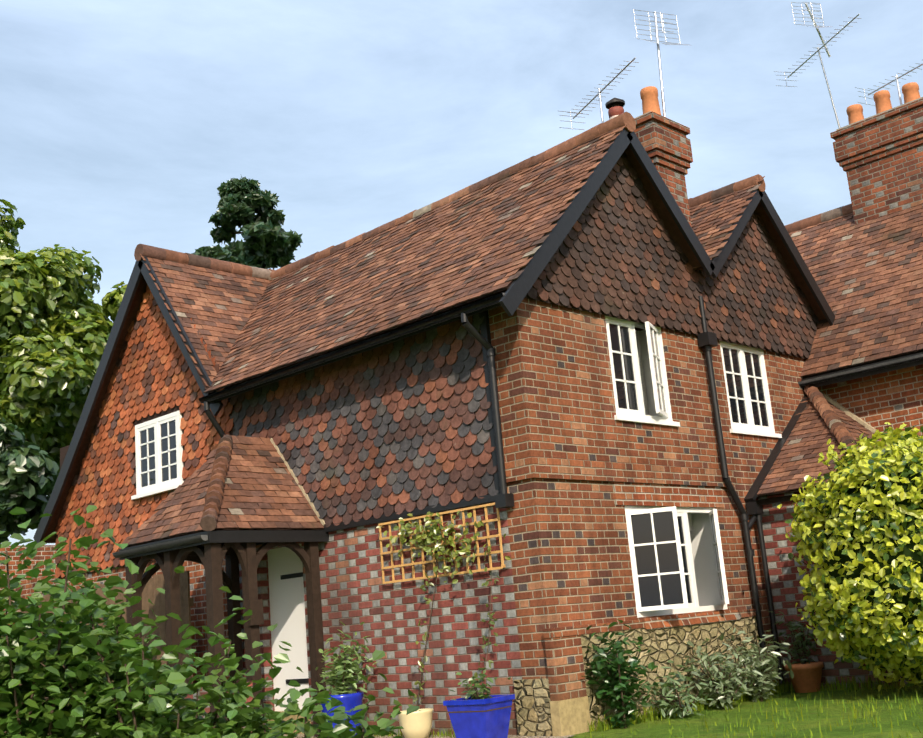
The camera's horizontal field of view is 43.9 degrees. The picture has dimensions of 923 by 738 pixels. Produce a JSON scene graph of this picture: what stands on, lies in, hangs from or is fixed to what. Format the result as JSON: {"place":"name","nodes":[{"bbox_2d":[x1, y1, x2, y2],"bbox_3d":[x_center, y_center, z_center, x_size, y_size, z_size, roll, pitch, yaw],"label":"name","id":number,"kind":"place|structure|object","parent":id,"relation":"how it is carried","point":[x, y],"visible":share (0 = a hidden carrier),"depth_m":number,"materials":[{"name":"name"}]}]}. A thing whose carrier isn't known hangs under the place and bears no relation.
{"place":"outdoors","nodes":[
{"label":"outdoors","id":0,"kind":"place"},
{"bbox_2d":[315,621,378,694],"bbox_3d":[-1.171,2.952,11.510,0.741,0.827,0.628,-17,-17,42],"label":"potted plant","id":1,"kind":"object","parent":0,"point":[344,676],"visible":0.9,"depth_m":11.45,"materials":[{"name":"green plant"}]},
{"bbox_2d":[283,734,574,737],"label":"gravel path","id":2,"kind":"structure","parent":0,"point":[386,736],"depth_m":10.49,"materials":[{"name":"beige gravel"}]},
{"bbox_2d":[125,542,325,736],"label":"porch frame","id":3,"kind":"object","parent":2,"relation":"on","point":[209,557],"visible":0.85,"depth_m":11.91,"materials":[{"name":"brown wood"}]},
{"bbox_2d":[0,0,922,545],"label":"sky","id":4,"kind":"structure","parent":0,"point":[122,122],"materials":[{"name":"blue"}]},
{"bbox_2d":[567,682,922,737],"bbox_3d":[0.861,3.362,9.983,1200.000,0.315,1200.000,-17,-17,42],"label":"lawn","id":5,"kind":"structure","parent":0,"point":[660,729],"depth_m":9.91,"materials":[{"name":"green plant"}]},
{"bbox_2d":[0,581,21,678],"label":"shrub","id":6,"kind":"object","parent":5,"relation":"on","point":[3,599],"visible":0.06,"depth_m":11.08,"materials":[{"name":"green plant"}]},
{"bbox_2d":[0,507,31,600],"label":"shrub","id":7,"kind":"object","parent":5,"relation":"on","point":[17,510],"visible":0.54,"depth_m":5.25,"materials":[{"name":"green plant"}]},
{"bbox_2d":[0,417,58,542],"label":"deciduous tree","id":8,"kind":"object","parent":5,"relation":"on","point":[26,468],"visible":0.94,"depth_m":22.75,"materials":[{"name":"green plant"}]},
{"bbox_2d":[0,199,127,543],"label":"deciduous tree","id":9,"kind":"object","parent":5,"relation":"on","point":[56,324],"visible":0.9,"depth_m":27.07,"materials":[{"name":"green plant"}]},
{"bbox_2d":[0,505,170,737],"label":"shrub","id":10,"kind":"object","parent":5,"relation":"on","point":[20,653],"visible":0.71,"depth_m":4.88,"materials":[{"name":"green plant"}]},
{"bbox_2d":[20,571,193,705],"bbox_3d":[-4.569,3.688,14.449,4.250,1.910,0.070,-17,-17,42],"label":"fence","id":11,"kind":"object","parent":5,"relation":"on","point":[153,594],"visible":0.1,"depth_m":13.56,"materials":[{"name":"brown wood"}]},
{"bbox_2d":[0,320,229,732],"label":"wing walls","id":12,"kind":"structure","parent":5,"relation":"on","point":[197,594],"depth_m":14.81,"materials":[{"name":"red brick"}]},
{"bbox_2d":[0,559,301,737],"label":"shrub","id":13,"kind":"object","parent":5,"relation":"on","point":[164,699],"visible":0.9,"depth_m":4.79,"materials":[{"name":"green plant"}]},
{"bbox_2d":[191,176,302,269],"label":"conifer tree","id":14,"kind":"object","parent":5,"relation":"on","point":[269,242],"visible":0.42,"depth_m":52.92,"materials":[{"name":"green plant"}]},
{"bbox_2d":[152,645,419,737],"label":"shrub","id":15,"kind":"object","parent":5,"relation":"on","point":[340,729],"visible":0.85,"depth_m":4.83,"materials":[{"name":"green plant"}]},
{"bbox_2d":[60,270,804,735],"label":"house walls","id":16,"kind":"structure","parent":5,"relation":"on","point":[584,468],"depth_m":11.28,"materials":[{"name":"red brick"}]},
{"bbox_2d":[55,144,818,577],"bbox_3d":[-1.075,-0.087,13.650,11.069,4.005,5.139,-7,-13,9],"label":"tile hanging","id":17,"kind":"object","parent":16,"relation":"attached to","point":[399,428],"visible":0.73,"depth_m":12.66,"materials":[{"name":"tile"}]},
{"bbox_2d":[378,503,504,583],"bbox_3d":[-0.225,1.727,11.241,1.682,0.617,0.052,-17,-17,42],"label":"trellis","id":18,"kind":"object","parent":16,"relation":"attached to","point":[433,560],"visible":0.77,"depth_m":11.19,"materials":[{"name":"brown wood"}]},
{"bbox_2d":[131,316,781,617],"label":"window frames","id":19,"kind":"structure","parent":16,"relation":"attached to","point":[750,427],"depth_m":12.25,"materials":[{"name":"white wood"}]},
{"bbox_2d":[140,324,768,606],"bbox_3d":[-0.410,1.458,13.172,8.119,2.933,2.604,-7,-13,8],"label":"window glass","id":20,"kind":"object","parent":19,"relation":"in","point":[667,555],"visible":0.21,"depth_m":12.01,"materials":[{"name":"clear glass"}]},
{"bbox_2d":[43,145,922,547],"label":"roof underside","id":21,"kind":"structure","parent":16,"relation":"on","point":[675,233],"depth_m":15.25,"materials":[{"name":"black wood"}]},
{"bbox_2d":[33,127,922,683],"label":"gutters and bargeboards","id":22,"kind":"object","parent":21,"relation":"attached to","point":[519,287],"visible":0.71,"depth_m":12.87,"materials":[{"name":"black paint"}]},
{"bbox_2d":[134,112,858,530],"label":"ridge tiles","id":23,"kind":"object","parent":21,"relation":"attached to","point":[818,400],"visible":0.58,"depth_m":14.34,"materials":[{"name":"tile"}]},
{"bbox_2d":[112,293,922,557],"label":"gutters","id":24,"kind":"object","parent":21,"relation":"attached to","point":[443,317],"visible":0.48,"depth_m":12.14,"materials":[{"name":"black plastic"}]},
{"bbox_2d":[122,124,922,546],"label":"roof tiles","id":25,"kind":"object","parent":21,"relation":"on","point":[490,238],"visible":0.58,"depth_m":13.64,"materials":[{"name":"brown tile"}]},
{"bbox_2d":[270,389,881,525],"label":"roof fillets","id":26,"kind":"object","parent":25,"relation":"attached to","point":[851,414],"visible":0.3,"depth_m":14.29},
{"bbox_2d":[634,97,922,227],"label":"chimneys","id":27,"kind":"object","parent":21,"relation":"on","point":[879,158],"visible":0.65,"depth_m":16.12,"materials":[{"name":"brick"}]},
{"bbox_2d":[559,2,922,129],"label":"tv aerials","id":28,"kind":"object","parent":27,"relation":"on","point":[670,43],"visible":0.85,"depth_m":16.22,"materials":[{"name":"silver metal"}]},
{"bbox_2d":[605,82,920,123],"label":"chimney pots","id":29,"kind":"object","parent":27,"relation":"on","point":[650,101],"visible":0.54,"depth_m":16.35,"materials":[{"name":"ceramic"}]},
{"bbox_2d":[320,661,823,737],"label":"garden pots","id":30,"kind":"object","parent":5,"relation":"on","point":[495,723],"visible":0.67,"depth_m":10.13,"materials":[{"name":"blue ceramic"}]},
{"bbox_2d":[448,705,511,712],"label":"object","id":31,"kind":"structure","parent":30,"relation":"in","point":[479,711],"depth_m":9.85,"materials":[{"name":"blue ceramic"}]},
{"bbox_2d":[376,510,510,710],"bbox_3d":[-0.284,2.282,10.865,1.760,1.924,0.535,-17,-17,42],"label":"climber plant","id":32,"kind":"object","parent":31,"relation":"on","point":[434,528],"visible":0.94,"depth_m":11.04,"materials":[{"name":"green plant"}]},
{"bbox_2d":[450,668,509,699],"bbox_3d":[0.108,2.844,10.024,0.345,0.432,0.710,-17,-17,42],"label":"potted plant","id":33,"kind":"object","parent":31,"relation":"on","point":[473,694],"visible":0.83,"depth_m":9.98,"materials":[{"name":"green plant"}]},
{"bbox_2d":[768,604,817,663],"bbox_3d":[3.673,2.945,12.511,0.603,0.757,0.565,-17,-17,42],"label":"potted plant","id":34,"kind":"object","parent":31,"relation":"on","point":[802,644],"visible":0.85,"depth_m":12.47,"materials":[{"name":"green plant"}]},
{"bbox_2d":[583,619,658,727],"bbox_3d":[1.433,2.726,10.273,0.744,0.960,0.819,-17,-17,42],"label":"corner plant","id":35,"kind":"object","parent":5,"relation":"on","point":[620,691],"visible":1,"depth_m":10.21,"materials":[{"name":"green plant"}]},
{"bbox_2d":[374,674,921,737],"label":"grass tufts","id":36,"kind":"object","parent":5,"relation":"on","point":[781,688],"visible":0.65,"depth_m":10.66,"materials":[{"name":"green plant"}]},
{"bbox_2d":[635,660,713,718],"bbox_3d":[1.980,3.000,10.738,0.765,0.545,0.641,-6,-13,7],"label":"shrub","id":37,"kind":"object","parent":5,"relation":"on","point":[673,703],"visible":0.96,"depth_m":10.68,"materials":[{"name":"green plant"}]},
{"bbox_2d":[677,633,772,708],"bbox_3d":[2.576,2.985,11.301,0.949,0.756,0.713,1,-14,-23],"label":"shrub","id":38,"kind":"object","parent":5,"relation":"on","point":[722,693],"visible":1,"depth_m":11.20,"materials":[{"name":"green plant"}]},
{"bbox_2d":[727,627,793,701],"bbox_3d":[3.017,3.022,11.765,0.756,0.787,0.789,-7,-13,10],"label":"shrub","id":39,"kind":"object","parent":5,"relation":"on","point":[760,687],"visible":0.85,"depth_m":11.69,"materials":[{"name":"green plant"}]},
{"bbox_2d":[756,321,922,689],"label":"neighbour walls","id":40,"kind":"structure","parent":5,"relation":"on","point":[894,398],"depth_m":13.03,"materials":[{"name":"red brick"}]},
{"bbox_2d":[777,422,922,691],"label":"golden hedge bush","id":41,"kind":"object","parent":5,"relation":"on","point":[866,579],"visible":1,"depth_m":10.71,"materials":[{"name":"yellow plant"}]}
]}

